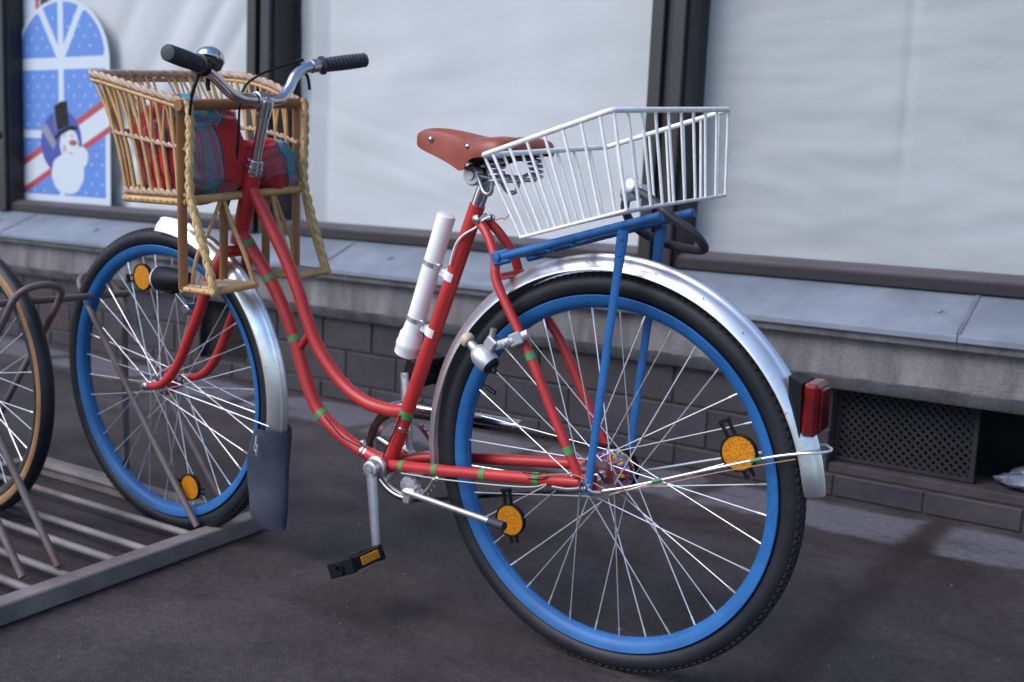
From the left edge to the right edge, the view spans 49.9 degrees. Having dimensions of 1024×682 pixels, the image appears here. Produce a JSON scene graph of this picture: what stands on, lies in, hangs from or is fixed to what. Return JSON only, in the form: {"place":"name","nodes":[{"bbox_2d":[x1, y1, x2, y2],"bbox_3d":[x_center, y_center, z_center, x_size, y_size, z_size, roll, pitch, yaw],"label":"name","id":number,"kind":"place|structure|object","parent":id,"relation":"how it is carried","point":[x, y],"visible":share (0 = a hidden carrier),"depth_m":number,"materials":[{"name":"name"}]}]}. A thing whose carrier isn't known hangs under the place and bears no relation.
{"place":"outdoors","nodes":[
{"label":"outdoors","id":0,"kind":"place"},
{"bbox_2d":[0,333,1023,681],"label":"pavement","id":1,"kind":"structure","parent":0,"point":[888,603],"depth_m":2.40,"materials":[{"name":"grey asphalt"}]},
{"bbox_2d":[0,130,54,510],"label":"bicycle","id":2,"kind":"object","parent":1,"relation":"on","point":[30,467],"visible":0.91,"depth_m":2.47,"materials":[{"name":"rubber"}]},
{"bbox_2d":[0,271,262,626],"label":"bike rack","id":3,"kind":"object","parent":1,"relation":"on","point":[23,600],"visible":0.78,"depth_m":2.48,"materials":[{"name":"metal"}]},
{"bbox_2d":[69,44,832,672],"bbox_3d":[-0.300,-0.028,2.197,1.910,1.113,0.551,8,12,33],"label":"bicycle","id":4,"kind":"object","parent":1,"relation":"on","point":[787,410],"visible":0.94,"depth_m":2.02,"materials":[{"name":"metal"}]},
{"bbox_2d":[88,69,330,296],"bbox_3d":[-0.651,-0.360,2.380,0.386,0.464,0.346,8,12,33],"label":"wicker basket","id":5,"kind":"object","parent":4,"relation":"hanging from","point":[181,196],"visible":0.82,"depth_m":2.28,"materials":[{"name":"brown wicker"}]},
{"bbox_2d":[131,93,297,204],"bbox_3d":[-0.652,-0.412,2.376,0.269,0.232,0.312,8,12,33],"label":"tartan blanket","id":6,"kind":"object","parent":5,"relation":"in","point":[218,167],"visible":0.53,"depth_m":2.26,"materials":[{"name":"fabric"}]},
{"bbox_2d":[394,212,454,359],"bbox_3d":[-0.160,-0.102,2.089,0.151,0.289,0.050,8,12,33],"label":"pump","id":7,"kind":"object","parent":4,"relation":"attached to","point":[410,339],"visible":0.96,"depth_m":2.08,"materials":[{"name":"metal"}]},
{"bbox_2d":[481,107,729,238],"bbox_3d":[0.161,-0.285,1.840,0.292,0.218,0.339,8,12,33],"label":"wire basket","id":8,"kind":"object","parent":4,"relation":"attached to","point":[499,151],"visible":1,"depth_m":1.76,"materials":[{"name":"white metal"}]},
{"bbox_2d":[620,178,708,254],"bbox_3d":[0.256,-0.208,1.835,0.115,0.122,0.190,-4,10,-38],"label":"cable lock","id":9,"kind":"object","parent":4,"relation":"attached to","point":[692,232],"visible":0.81,"depth_m":1.81,"materials":[{"name":"black plastic"},{"name":"steel"}]},
{"bbox_2d":[0,0,1023,532],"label":"shop building","id":10,"kind":"structure","parent":1,"relation":"on","point":[920,370],"depth_m":3.45,"materials":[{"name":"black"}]},
{"bbox_2d":[23,0,40,25],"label":"ribbon poster","id":11,"kind":"object","parent":10,"relation":"attached to","point":[31,7],"visible":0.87,"depth_m":5.41,"materials":[{"name":"white paper"}]},
{"bbox_2d":[22,0,110,205],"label":"window poster","id":12,"kind":"object","parent":10,"relation":"attached to","point":[65,48],"depth_m":5.30,"materials":[{"name":"blue paper"}]},
{"bbox_2d":[40,0,246,214],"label":"hung cloth","id":13,"kind":"object","parent":10,"relation":"on","point":[139,34],"visible":0.2,"depth_m":4.96,"materials":[{"name":"white fabric"}]},
{"bbox_2d":[300,0,652,245],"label":"hung cloth","id":14,"kind":"object","parent":10,"relation":"on","point":[506,68],"visible":0.82,"depth_m":4.05,"materials":[{"name":"white fabric"}]},
{"bbox_2d":[694,0,1023,274],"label":"hung cloth","id":15,"kind":"object","parent":10,"relation":"on","point":[887,132],"visible":0.86,"depth_m":3.24,"materials":[{"name":"white fabric"}]},
{"bbox_2d":[992,466,1023,490],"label":"plastic bag","id":16,"kind":"object","parent":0,"point":[1014,478],"visible":1,"depth_m":2.95,"materials":[{"name":"white plastic"}]}
]}

